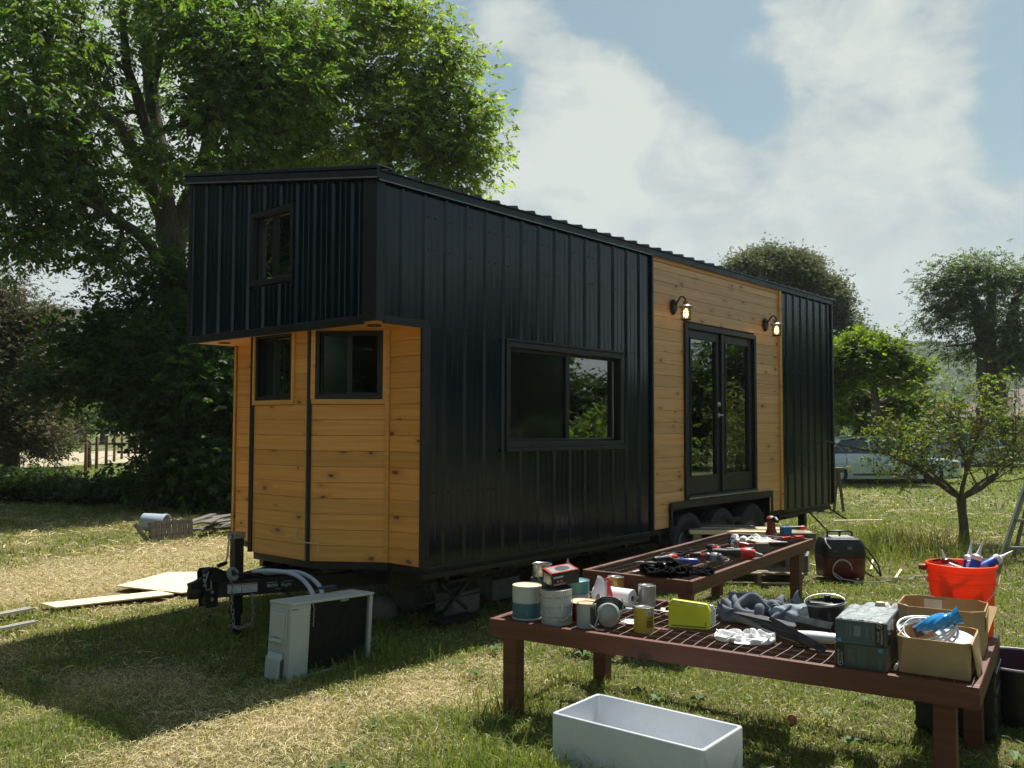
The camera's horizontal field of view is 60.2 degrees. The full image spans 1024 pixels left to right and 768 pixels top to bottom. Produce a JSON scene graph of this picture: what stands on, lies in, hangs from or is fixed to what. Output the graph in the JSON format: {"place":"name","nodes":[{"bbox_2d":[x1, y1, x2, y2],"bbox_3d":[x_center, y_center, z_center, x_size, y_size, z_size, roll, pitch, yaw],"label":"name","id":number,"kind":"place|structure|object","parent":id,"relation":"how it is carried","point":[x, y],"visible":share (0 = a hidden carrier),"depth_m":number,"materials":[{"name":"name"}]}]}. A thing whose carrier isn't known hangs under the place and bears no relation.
{"place":"outdoors","nodes":[
{"label":"outdoors","id":0,"kind":"place"},
{"bbox_2d":[20,451,149,467],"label":"dirt road","id":1,"kind":"structure","parent":0,"point":[80,456],"depth_m":41.47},
{"bbox_2d":[431,582,460,594],"bbox_3d":[-0.651,1.930,8.582,0.290,0.220,0.270,-2,-4,41],"label":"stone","id":2,"kind":"object","parent":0,"point":[435,587],"visible":0.16,"depth_m":8.48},
{"bbox_2d":[0,432,1023,767],"bbox_3d":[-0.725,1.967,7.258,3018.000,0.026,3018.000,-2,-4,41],"label":"ground","id":3,"kind":"structure","parent":0,"point":[602,556],"depth_m":5.82,"materials":[{"name":"plant"}]},
{"bbox_2d":[0,606,35,615],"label":"white trim strip","id":4,"kind":"object","parent":3,"relation":"on","point":[14,611],"depth_m":7.39,"materials":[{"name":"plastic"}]},
{"bbox_2d":[0,620,38,630],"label":"white trim strip","id":5,"kind":"object","parent":3,"relation":"on","point":[15,625],"depth_m":6.89,"materials":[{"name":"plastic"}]},
{"bbox_2d":[0,260,93,474],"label":"tree","id":6,"kind":"object","parent":3,"relation":"on","point":[16,438],"visible":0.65,"depth_m":23.37,"materials":[{"name":"green plant"}]},
{"bbox_2d":[0,466,93,502],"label":"bramble","id":7,"kind":"object","parent":3,"relation":"on","point":[14,488],"visible":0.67,"depth_m":18.74,"materials":[{"name":"green plant"}]},
{"bbox_2d":[0,461,95,481],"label":"bramble","id":8,"kind":"object","parent":3,"relation":"on","point":[49,469],"visible":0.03,"depth_m":20.95,"materials":[{"name":"green plant"}]},
{"bbox_2d":[21,398,116,468],"bbox_3d":[-16.798,1.688,32.989,4.510,2.974,4.312,-2,-4,41],"label":"shrub","id":9,"kind":"object","parent":3,"relation":"on","point":[90,416],"visible":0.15,"depth_m":32.76,"materials":[{"name":"green plant"}]},
{"bbox_2d":[25,470,119,505],"bbox_3d":[-8.768,2.372,19.809,2.428,1.182,4.133,0,-3,9],"label":"bramble","id":10,"kind":"object","parent":3,"relation":"on","point":[60,494],"visible":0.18,"depth_m":18.47,"materials":[{"name":"green plant"}]},
{"bbox_2d":[84,437,87,471],"bbox_3d":[-14.663,2.486,30.413,0.116,1.320,0.120,-2,-4,41],"label":"fence post","id":11,"kind":"object","parent":3,"relation":"on","point":[85,456],"visible":0.71,"depth_m":30.37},
{"bbox_2d":[95,436,98,468],"bbox_3d":[-15.655,2.624,33.309,0.116,1.320,0.120,-2,-4,41],"label":"fence post","id":12,"kind":"object","parent":3,"relation":"on","point":[96,449],"visible":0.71,"depth_m":33.27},
{"bbox_2d":[53,464,157,507],"bbox_3d":[-8.087,2.265,18.910,2.479,1.177,3.343,-2,-4,41],"label":"bramble","id":13,"kind":"object","parent":3,"relation":"on","point":[90,488],"visible":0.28,"depth_m":18.02,"materials":[{"name":"green plant"}]},
{"bbox_2d":[41,591,173,608],"bbox_3d":[-3.645,1.947,8.002,1.057,0.012,0.284,2,-4,-39],"label":"plywood strip","id":14,"kind":"object","parent":3,"relation":"on","point":[97,600],"visible":1,"depth_m":7.95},
{"bbox_2d":[81,401,143,443],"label":"tree","id":15,"kind":"object","parent":3,"relation":"on","point":[102,436],"visible":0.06,"depth_m":77.49,"materials":[{"name":"green plant"}]},
{"bbox_2d":[0,227,233,515],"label":"ivy clad tree","id":16,"kind":"object","parent":3,"relation":"on","point":[181,402],"visible":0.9,"depth_m":17.16,"materials":[{"name":"green plant"}]},
{"bbox_2d":[108,467,176,508],"bbox_3d":[-6.554,2.017,18.201,2.440,1.644,3.134,0,-3,0],"label":"bramble","id":17,"kind":"object","parent":3,"relation":"on","point":[123,483],"visible":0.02,"depth_m":17.20,"materials":[{"name":"green plant"}]},
{"bbox_2d":[139,513,172,532],"bbox_3d":[-5.347,2.089,13.269,0.413,0.336,0.328,8,-2,3],"label":"white pail","id":18,"kind":"object","parent":3,"relation":"on","point":[145,519],"visible":0.45,"depth_m":13.17,"materials":[{"name":"plastic"}]},
{"bbox_2d":[116,572,196,593],"bbox_3d":[-3.201,1.982,8.808,1.529,0.012,1.154,-2,-4,41],"label":"plywood sheet","id":19,"kind":"object","parent":3,"relation":"on","point":[173,582],"visible":0.6,"depth_m":8.79,"materials":[{"name":"wood"}]},
{"bbox_2d":[133,518,192,542],"bbox_3d":[-4.886,2.079,12.418,0.058,0.329,0.875,-12,-10,38],"label":"slatted panel","id":20,"kind":"object","parent":3,"relation":"on","point":[161,526],"visible":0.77,"depth_m":12.44,"materials":[{"name":"wood"}]},
{"bbox_2d":[147,451,231,513],"bbox_3d":[-5.675,2.003,17.232,3.174,1.510,2.309,0,-3,4],"label":"bramble","id":21,"kind":"object","parent":3,"relation":"on","point":[211,498],"visible":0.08,"depth_m":16.49,"materials":[{"name":"green plant"}]},
{"bbox_2d":[0,0,383,309],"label":"ash tree","id":22,"kind":"object","parent":3,"relation":"on","point":[45,137],"visible":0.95,"depth_m":18.61,"materials":[{"name":"green plant"}]},
{"bbox_2d":[264,589,373,682],"bbox_3d":[-1.287,1.676,5.924,0.215,0.504,0.796,-2,-7,34],"label":"heat pump unit","id":23,"kind":"object","parent":3,"relation":"on","point":[306,632],"visible":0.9,"depth_m":5.80,"materials":[{"name":"metal"}]},
{"bbox_2d":[252,569,314,594],"bbox_3d":[-1.586,1.496,6.548,0.243,0.155,1.066,3,-4,-42],"label":"insulated pipe","id":24,"kind":"object","parent":23,"relation":"attached to","point":[304,581],"visible":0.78,"depth_m":6.80,"materials":[{"name":"grey plastic"}]},
{"bbox_2d":[262,570,323,592],"bbox_3d":[-1.562,1.506,6.619,0.291,0.142,1.091,3,-4,-44],"label":"insulated pipe","id":25,"kind":"object","parent":23,"relation":"attached to","point":[311,578],"visible":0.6,"depth_m":6.80,"materials":[{"name":"grey plastic"}]},
{"bbox_2d":[213,0,522,199],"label":"ash tree","id":26,"kind":"object","parent":3,"relation":"on","point":[423,105],"visible":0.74,"depth_m":21.88,"materials":[{"name":"green plant"}]},
{"bbox_2d":[372,594,397,621],"bbox_3d":[-1.080,1.870,7.390,0.250,0.220,0.247,-2,-4,41],"label":"stone","id":27,"kind":"object","parent":3,"relation":"on","point":[383,605],"visible":0.71,"depth_m":7.29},
{"bbox_2d":[435,587,479,615],"bbox_3d":[-0.467,1.879,7.635,0.190,0.190,0.390,-2,-3,33],"label":"concrete block","id":28,"kind":"object","parent":3,"relation":"on","point":[471,601],"depth_m":7.55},
{"bbox_2d":[477,573,519,600],"bbox_3d":[-0.126,1.914,8.331,0.190,0.190,0.390,-2,-4,41],"label":"concrete block","id":29,"kind":"object","parent":3,"relation":"on","point":[495,587],"depth_m":8.22,"materials":[{"name":"concrete"}]},
{"bbox_2d":[0,491,1023,767],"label":"straw","id":30,"kind":"object","parent":3,"relation":"on","point":[178,563],"visible":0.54,"depth_m":5.52,"materials":[{"name":"plant"}]},
{"bbox_2d":[2,547,1023,767],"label":"weeds","id":31,"kind":"object","parent":3,"relation":"on","point":[1017,755],"visible":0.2,"depth_m":5.60,"materials":[{"name":"green plant"}]},
{"bbox_2d":[184,164,846,638],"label":"tiny house","id":32,"kind":"structure","parent":3,"relation":"on","point":[438,384],"depth_m":7.42,"materials":[{"name":"black metal"}]},
{"bbox_2d":[249,203,294,287],"bbox_3d":[-1.930,-1.121,7.237,0.611,0.611,0.114,-2,-4,41],"label":"window","id":33,"kind":"structure","parent":32,"relation":"in","point":[271,256],"depth_m":7.23,"materials":[{"name":"black glass"}]},
{"bbox_2d":[252,332,295,404],"bbox_3d":[-1.941,-0.122,7.319,0.600,0.591,0.107,-2,-4,41],"label":"window","id":34,"kind":"structure","parent":32,"relation":"in","point":[274,356],"depth_m":7.30,"materials":[{"name":"black glass"}]},
{"bbox_2d":[310,330,385,403],"bbox_3d":[-1.270,-0.137,6.974,0.615,0.591,0.188,0,-3,10],"label":"window","id":35,"kind":"structure","parent":32,"relation":"in","point":[348,367],"depth_m":6.96,"materials":[{"name":"black glass"}]},
{"bbox_2d":[504,338,625,451],"bbox_3d":[0.485,0.125,7.998,0.145,0.941,1.750,-2,-4,41],"label":"window","id":36,"kind":"structure","parent":32,"relation":"in","point":[537,374],"depth_m":7.80,"materials":[{"name":"black glass"}]},
{"bbox_2d":[688,329,722,494],"bbox_3d":[2.149,0.314,9.863,0.109,1.804,0.785,-2,-4,41],"label":"door","id":37,"kind":"structure","parent":32,"relation":"in","point":[708,483],"depth_m":10.05,"materials":[{"name":"black glass"}]},
{"bbox_2d":[723,335,752,490],"bbox_3d":[2.659,0.346,10.491,0.053,1.804,0.785,-2,-4,41],"label":"door","id":38,"kind":"structure","parent":32,"relation":"in","point":[734,480],"depth_m":10.67,"materials":[{"name":"black metal"}]},
{"bbox_2d":[553,694,742,767],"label":"sink tub","id":39,"kind":"object","parent":3,"relation":"on","point":[601,730],"visible":0.98,"depth_m":4.02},
{"bbox_2d":[582,532,813,600],"bbox_3d":[1.694,1.710,7.459,0.870,0.584,2.870,-2,-3,35],"label":"work table","id":40,"kind":"object","parent":3,"relation":"on","point":[793,550],"visible":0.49,"depth_m":7.02,"materials":[{"name":"wood"}]},
{"bbox_2d":[639,560,690,577],"bbox_3d":[1.101,1.324,6.385,0.348,0.082,0.446,0,-3,-4],"label":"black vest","id":41,"kind":"object","parent":40,"relation":"on","point":[673,569],"visible":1,"depth_m":6.28,"materials":[{"name":"fabric"}]},
{"bbox_2d":[653,553,679,560],"bbox_3d":[1.217,1.362,6.928,0.287,0.061,0.056,2,-3,-35],"label":"power tool","id":42,"kind":"object","parent":40,"relation":"on","point":[662,558],"visible":0.7,"depth_m":6.89,"materials":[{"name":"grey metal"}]},
{"bbox_2d":[674,558,697,563],"bbox_3d":[1.306,1.350,6.742,0.223,0.052,0.055,0,-3,10],"label":"blue caulk tool","id":43,"kind":"object","parent":40,"relation":"on","point":[688,560],"visible":0.88,"depth_m":6.72,"materials":[{"name":"plastic"}]},
{"bbox_2d":[685,565,714,575],"bbox_3d":[1.357,1.345,6.401,0.214,0.044,0.291,-1,-3,23],"label":"black glove","id":44,"kind":"object","parent":40,"relation":"on","point":[701,571],"visible":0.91,"depth_m":6.36,"materials":[{"name":"fabric"}]},
{"bbox_2d":[704,552,728,561],"bbox_3d":[1.610,1.350,6.923,0.191,0.070,0.186,-2,-3,35],"label":"respirator","id":45,"kind":"object","parent":40,"relation":"on","point":[713,557],"visible":1,"depth_m":6.86,"materials":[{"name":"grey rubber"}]},
{"bbox_2d":[712,547,762,558],"bbox_3d":[1.813,1.358,7.116,0.397,0.090,0.086,0,-3,13],"label":"power tool","id":46,"kind":"object","parent":40,"relation":"on","point":[747,553],"visible":0.94,"depth_m":7.08,"materials":[{"name":"red plastic"}]},
{"bbox_2d":[729,537,748,547],"bbox_3d":[1.938,1.364,7.549,0.173,0.106,0.068,-1,-3,20],"label":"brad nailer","id":47,"kind":"object","parent":40,"relation":"on","point":[739,544],"visible":0.71,"depth_m":7.54,"materials":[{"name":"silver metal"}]},
{"bbox_2d":[731,533,770,541],"bbox_3d":[2.229,1.433,8.252,0.369,0.054,0.214,0,-3,-5],"label":"white bag","id":48,"kind":"object","parent":40,"relation":"on","point":[745,538],"visible":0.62,"depth_m":8.24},
{"bbox_2d":[755,543,768,551],"bbox_3d":[2.121,1.387,7.501,0.110,0.072,0.070,0,-3,5],"label":"battery box","id":49,"kind":"object","parent":40,"relation":"on","point":[761,547],"visible":0.93,"depth_m":7.47,"materials":[{"name":"beige plastic"}]},
{"bbox_2d":[771,535,803,540],"bbox_3d":[2.555,1.427,8.175,0.395,0.033,0.052,2,-3,-30],"label":"bar clamp","id":50,"kind":"object","parent":40,"relation":"on","point":[797,537],"visible":0.93,"depth_m":8.18,"materials":[{"name":"red metal"}]},
{"bbox_2d":[489,591,997,767],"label":"work table","id":51,"kind":"object","parent":3,"relation":"on","point":[780,658],"visible":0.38,"depth_m":4.36,"materials":[{"name":"wood"}]},
{"bbox_2d":[512,582,541,620],"bbox_3d":[0.084,1.230,4.973,0.166,0.202,0.166,0,-3,1],"label":"paint can","id":52,"kind":"object","parent":51,"relation":"on","point":[526,602],"visible":0.94,"depth_m":4.91,"materials":[{"name":"metal"}]},
{"bbox_2d":[540,585,572,625],"bbox_3d":[0.246,1.214,4.852,0.181,0.191,0.185,-2,0,-11],"label":"paint can","id":53,"kind":"object","parent":51,"relation":"on","point":[556,606],"visible":0.98,"depth_m":4.79,"materials":[{"name":"metal"}]},
{"bbox_2d":[543,559,578,586],"bbox_3d":[0.268,1.048,4.917,0.166,0.105,0.137,-6,7,-20],"label":"parts box","id":54,"kind":"object","parent":53,"relation":"on","point":[561,574],"visible":1,"depth_m":4.87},
{"bbox_2d":[567,577,589,598],"bbox_3d":[0.366,1.227,5.115,0.167,0.191,0.166,-2,-4,41],"label":"paint can","id":55,"kind":"object","parent":51,"relation":"on","point":[580,588],"visible":0.27,"depth_m":5.04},
{"bbox_2d":[572,598,595,622],"bbox_3d":[0.406,1.260,4.909,0.172,0.106,0.172,2,-1,41],"label":"paint can","id":56,"kind":"object","parent":51,"relation":"on","point":[574,607],"visible":0.15,"depth_m":4.86,"materials":[{"name":"red metal"}]},
{"bbox_2d":[576,600,596,628],"bbox_3d":[0.404,1.239,4.750,0.114,0.131,0.114,1,-3,-19],"label":"paint can","id":57,"kind":"object","parent":51,"relation":"on","point":[586,613],"visible":1,"depth_m":4.70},
{"bbox_2d":[592,576,612,598],"bbox_3d":[0.543,1.240,5.277,0.138,0.185,0.091,6,-1,15],"label":"filler bag","id":58,"kind":"object","parent":51,"relation":"on","point":[602,587],"visible":0.59,"depth_m":5.25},
{"bbox_2d":[589,596,625,630],"bbox_3d":[0.493,1.226,4.732,0.203,0.178,0.130,2,-3,-26],"label":"dust mask","id":59,"kind":"object","parent":51,"relation":"on","point":[608,609],"visible":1,"depth_m":4.71,"materials":[{"name":"plastic"}]},
{"bbox_2d":[591,587,636,606],"bbox_3d":[0.617,1.283,5.350,0.260,0.105,0.105,-2,-4,38],"label":"paper roll","id":60,"kind":"object","parent":51,"relation":"on","point":[628,597],"visible":0.52,"depth_m":5.27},
{"bbox_2d":[607,575,624,587],"bbox_3d":[0.658,1.283,5.602,0.110,0.129,0.107,-2,-4,41],"label":"paint can","id":61,"kind":"object","parent":51,"relation":"on","point":[618,581],"visible":0.59,"depth_m":5.56,"materials":[{"name":"gold metal"}]},
{"bbox_2d":[633,604,653,633],"bbox_3d":[0.694,1.235,4.645,0.107,0.131,0.108,2,-3,-29],"label":"paint can","id":62,"kind":"object","parent":51,"relation":"on","point":[643,618],"visible":1,"depth_m":4.60,"materials":[{"name":"metal"}]},
{"bbox_2d":[638,583,655,606],"bbox_3d":[0.809,1.268,5.300,0.109,0.129,0.107,-2,-4,41],"label":"paint can","id":63,"kind":"object","parent":51,"relation":"on","point":[646,593],"visible":0.89,"depth_m":5.26,"materials":[{"name":"silver metal"}]},
{"bbox_2d":[668,598,715,629],"bbox_3d":[0.965,1.231,4.732,0.247,0.150,0.049,-1,-3,19],"label":"bit case","id":64,"kind":"object","parent":51,"relation":"on","point":[690,614],"visible":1,"depth_m":4.71,"materials":[{"name":"yellow plastic"}]},
{"bbox_2d":[714,628,775,644],"bbox_3d":[1.181,1.271,4.483,0.301,0.043,0.243,-1,-3,21],"label":"white rag","id":65,"kind":"object","parent":51,"relation":"on","point":[751,636],"visible":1,"depth_m":4.47,"materials":[{"name":"fabric"}]},
{"bbox_2d":[717,590,800,625],"bbox_3d":[1.383,1.234,4.954,0.462,0.167,0.364,-1,-3,22],"label":"fleece jacket","id":66,"kind":"object","parent":51,"relation":"on","point":[745,602],"visible":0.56,"depth_m":4.91,"materials":[{"name":"fabric"}]},
{"bbox_2d":[760,624,802,644],"bbox_3d":[1.367,1.273,4.495,0.050,0.052,0.261,1,-3,-25],"label":"trim offcut","id":67,"kind":"object","parent":51,"relation":"on","point":[786,635],"depth_m":4.46,"materials":[{"name":"black plastic"}]},
{"bbox_2d":[732,615,776,636],"bbox_3d":[1.277,1.267,4.634,0.030,0.046,0.324,2,-3,-28],"label":"trim offcut","id":68,"kind":"object","parent":67,"relation":"on","point":[747,622],"depth_m":4.66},
{"bbox_2d":[769,603,808,622],"bbox_3d":[1.538,1.241,4.755,0.200,0.144,0.310,2,-3,-36],"label":"plastic sleeve","id":69,"kind":"object","parent":51,"relation":"on","point":[794,611],"visible":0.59,"depth_m":4.74,"materials":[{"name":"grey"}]},
{"bbox_2d":[767,616,826,653],"bbox_3d":[1.428,1.260,4.448,0.070,0.088,0.460,1,-3,-12],"label":"trim offcut","id":70,"kind":"object","parent":51,"relation":"on","point":[808,641],"depth_m":4.36,"materials":[{"name":"black plastic"}]},
{"bbox_2d":[750,617,777,628],"bbox_3d":[1.356,1.264,4.655,0.026,0.038,0.261,2,-3,-30],"label":"trim offcut","id":71,"kind":"object","parent":70,"relation":"on","point":[764,622],"depth_m":4.69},
{"bbox_2d":[734,612,798,627],"bbox_3d":[1.357,1.247,4.692,0.075,0.020,0.369,3,-4,-42],"label":"trim offcut","id":72,"kind":"object","parent":71,"relation":"on","point":[766,618],"depth_m":4.71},
{"bbox_2d":[797,630,834,643],"bbox_3d":[1.525,1.261,4.406,0.245,0.054,0.072,-1,-3,24],"label":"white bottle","id":73,"kind":"object","parent":51,"relation":"on","point":[824,637],"visible":0.43,"depth_m":4.37,"materials":[{"name":"plastic"}]},
{"bbox_2d":[794,615,832,632],"bbox_3d":[1.532,1.231,4.482,0.043,0.077,0.208,2,-4,-38],"label":"trim offcut","id":74,"kind":"object","parent":73,"relation":"on","point":[806,623],"depth_m":4.48,"materials":[{"name":"black plastic"}]},
{"bbox_2d":[804,593,845,632],"bbox_3d":[1.644,1.204,4.614,0.210,0.196,0.205,-5,-4,9],"label":"black pail","id":75,"kind":"object","parent":51,"relation":"on","point":[827,608],"visible":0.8,"depth_m":4.55,"materials":[{"name":"plastic"}]},
{"bbox_2d":[835,635,897,671],"bbox_3d":[1.651,1.224,4.093,0.219,0.105,0.377,-2,-3,32],"label":"fixture carton","id":76,"kind":"object","parent":51,"relation":"on","point":[873,658],"visible":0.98,"depth_m":3.94,"materials":[{"name":"green"}]},
{"bbox_2d":[835,604,898,647],"bbox_3d":[1.649,1.113,4.093,0.219,0.113,0.377,-2,-3,31],"label":"fixture carton","id":77,"kind":"object","parent":76,"relation":"on","point":[866,625],"visible":1,"depth_m":3.96,"materials":[{"name":"grey cardboard"}]},
{"bbox_2d":[897,622,982,680],"bbox_3d":[1.929,1.188,3.964,0.322,0.165,0.370,-2,-3,32],"label":"cardboard box","id":78,"kind":"object","parent":51,"relation":"on","point":[922,655],"visible":0.92,"depth_m":3.83,"materials":[{"name":"cardboard"}]},
{"bbox_2d":[894,615,958,670],"bbox_3d":[1.857,1.149,3.954,0.264,0.104,0.311,-9,17,32],"label":"cable coil","id":79,"kind":"object","parent":78,"relation":"in","point":[949,635],"visible":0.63,"depth_m":3.98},
{"bbox_2d":[912,606,963,636],"bbox_3d":[1.902,1.070,3.961,0.210,0.081,0.096,-26,-11,17],"label":"blue packet","id":80,"kind":"object","parent":79,"relation":"on","point":[933,623],"visible":1,"depth_m":3.93,"materials":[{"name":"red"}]},
{"bbox_2d":[934,629,972,643],"bbox_3d":[1.968,1.138,3.925,0.170,0.034,0.170,5,14,33],"label":"white dish","id":81,"kind":"object","parent":78,"relation":"in","point":[964,638],"visible":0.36,"depth_m":3.95,"materials":[{"name":"ceramic"}]},
{"bbox_2d":[897,595,997,656],"bbox_3d":[2.158,1.189,4.370,0.429,0.205,0.350,-2,-3,31],"label":"cardboard box","id":82,"kind":"object","parent":51,"relation":"on","point":[978,615],"visible":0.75,"depth_m":4.33,"materials":[{"name":"cardboard"}]},
{"bbox_2d":[687,525,815,578],"bbox_3d":[2.564,1.822,9.606,1.300,0.514,0.600,0,-3,4],"label":"lumber stack","id":83,"kind":"object","parent":3,"relation":"on","point":[695,533],"visible":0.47,"depth_m":9.45,"materials":[{"name":"brown wood"}]},
{"bbox_2d":[765,516,778,535],"bbox_3d":[2.713,1.470,9.192,0.146,0.202,0.248,-1,-3,21],"label":"finish sander","id":84,"kind":"object","parent":83,"relation":"on","point":[771,526],"visible":0.99,"depth_m":9.15,"materials":[{"name":"red plastic"}]},
{"bbox_2d":[724,563,803,585],"bbox_3d":[2.548,2.007,9.377,0.900,0.122,0.760,0,-3,4],"label":"pallet","id":85,"kind":"object","parent":3,"relation":"on","point":[773,569],"visible":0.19,"depth_m":9.12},
{"bbox_2d":[718,232,885,356],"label":"domed cypress","id":86,"kind":"object","parent":3,"relation":"on","point":[800,268],"visible":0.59,"depth_m":44.90,"materials":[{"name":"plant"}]},
{"bbox_2d":[804,551,809,572],"bbox_3d":[3.248,2.004,9.967,0.190,0.190,0.390,-1,-3,21],"label":"concrete block","id":87,"kind":"object","parent":3,"relation":"on","point":[806,561],"depth_m":9.77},
{"bbox_2d":[833,467,844,511],"bbox_3d":[6.020,2.042,17.140,0.820,0.848,0.556,0,-3,0],"label":"sawhorse","id":88,"kind":"object","parent":3,"relation":"on","point":[838,470],"visible":0.38,"depth_m":17.08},
{"bbox_2d":[814,530,896,582],"bbox_3d":[3.664,1.816,9.392,0.786,0.512,0.506,0,-3,1],"label":"shop vacuum","id":89,"kind":"object","parent":3,"relation":"on","point":[839,556],"visible":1,"depth_m":9.26,"materials":[{"name":"black plastic"}]},
{"bbox_2d":[833,322,948,481],"bbox_3d":[11.580,0.585,28.254,4.649,4.980,6.854,-2,-3,31],"label":"maple tree","id":90,"kind":"object","parent":3,"relation":"on","point":[860,354],"visible":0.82,"depth_m":26.54,"materials":[{"name":"green plant"}]},
{"bbox_2d":[835,436,961,483],"bbox_3d":[10.747,2.277,26.522,4.740,1.428,2.040,0,-3,-4],"label":"parked car","id":91,"kind":"object","parent":3,"relation":"on","point":[842,459],"visible":0.24,"depth_m":25.65,"materials":[{"name":"grey paint"}]},
{"bbox_2d":[873,574,927,578],"bbox_3d":[4.329,2.047,9.401,1.068,0.015,0.160,1,-3,-10],"label":"extension cable","id":92,"kind":"object","parent":3,"relation":"on","point":[907,576],"visible":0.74,"depth_m":9.37,"materials":[{"name":"rubber"}]},
{"bbox_2d":[824,357,1023,544],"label":"fruit tree","id":93,"kind":"object","parent":3,"relation":"on","point":[901,456],"visible":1,"depth_m":12.24,"materials":[{"name":"green plant"}]},
{"bbox_2d":[900,404,958,445],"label":"shrub","id":94,"kind":"object","parent":3,"relation":"on","point":[929,424],"visible":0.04,"depth_m":54.01,"materials":[{"name":"green plant"}]},
{"bbox_2d":[914,634,1002,740],"bbox_3d":[2.384,1.583,4.722,0.390,0.473,0.350,-2,-3,32],"label":"black crate","id":95,"kind":"object","parent":3,"relation":"on","point":[993,717],"visible":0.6,"depth_m":4.55,"materials":[{"name":"plastic"}]},
{"bbox_2d":[918,558,1000,636],"bbox_3d":[2.384,1.146,4.683,0.359,0.392,0.358,1,-3,-16],"label":"orange bucket","id":96,"kind":"object","parent":95,"relation":"on","point":[962,582],"visible":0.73,"depth_m":4.57,"materials":[{"name":"plastic"}]},
{"bbox_2d":[940,550,952,565],"bbox_3d":[2.296,0.966,4.669,0.068,0.186,0.068,-14,-3,-1],"label":"glue bottle","id":97,"kind":"object","parent":96,"relation":"in","point":[944,560],"visible":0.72,"depth_m":4.66,"materials":[{"name":"white plastic"}]},
{"bbox_2d":[963,541,971,566],"bbox_3d":[2.459,0.988,4.764,0.055,0.286,0.055,17,-11,-27],"label":"sealant tube","id":98,"kind":"object","parent":96,"relation":"in","point":[967,556],"visible":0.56,"depth_m":4.77,"materials":[{"name":"white plastic"}]},
{"bbox_2d":[968,541,982,567],"bbox_3d":[2.437,0.962,4.659,0.055,0.286,0.055,20,-3,1],"label":"sealant tube","id":99,"kind":"object","parent":96,"relation":"in","point":[976,560],"visible":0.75,"depth_m":4.64,"materials":[{"name":"blue plastic"}]},
{"bbox_2d":[980,550,1012,567],"bbox_3d":[2.530,0.950,4.679,0.286,0.055,0.055,-28,-2,-1],"label":"sealant tube","id":100,"kind":"object","parent":96,"relation":"in","point":[994,559],"visible":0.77,"depth_m":4.66,"materials":[{"name":"blue plastic"}]},
{"bbox_2d":[894,238,1023,462],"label":"willow tree","id":101,"kind":"object","parent":3,"relation":"on","point":[984,321],"visible":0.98,"depth_m":41.61,"materials":[{"name":"green plant"}]},
{"bbox_2d":[916,430,1021,466],"bbox_3d":[19.535,2.748,37.914,4.440,1.535,2.040,1,-3,-20],"label":"parked car","id":102,"kind":"object","parent":3,"relation":"on","point":[981,456],"visible":0.11,"depth_m":36.95,"materials":[{"name":"silver metal"}]},
{"bbox_2d":[996,482,1023,574],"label":"step ladder","id":103,"kind":"object","parent":3,"relation":"on","point":[1012,526],"visible":0.81,"depth_m":9.81,"materials":[{"name":"metal"}]},
{"bbox_2d":[1000,646,1023,729],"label":"black bin","id":104,"kind":"object","parent":3,"relation":"on","point":[1012,682],"visible":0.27,"depth_m":4.73,"materials":[{"name":"plastic"}]},
{"bbox_2d":[0,301,1023,433],"bbox_3d":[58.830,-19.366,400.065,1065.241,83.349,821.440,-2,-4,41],"label":"hills","id":105,"kind":"structure","parent":0,"point":[948,387],"depth_m":390.62,"materials":[{"name":"plant"}]},
{"bbox_2d":[0,0,1023,344],"label":"sky","id":106,"kind":"structure","parent":0,"point":[887,136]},
{"bbox_2d":[530,576,547,585],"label":"paint can","id":107,"kind":"object","parent":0,"point":[542,582],"visible":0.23,"depth_m":5.12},
{"bbox_2d":[532,562,551,580],"bbox_3d":[0.179,1.102,5.187,0.119,0.095,0.134,1,-3,-21],"label":"metal tin","id":108,"kind":"object","parent":107,"relation":"on","point":[537,572],"visible":0.72,"depth_m":5.15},
{"bbox_2d":[944,388,1023,458],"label":"neighbour house","id":109,"kind":"structure","parent":0,"point":[1022,403],"depth_m":48.19,"materials":[{"name":"beige paint"}]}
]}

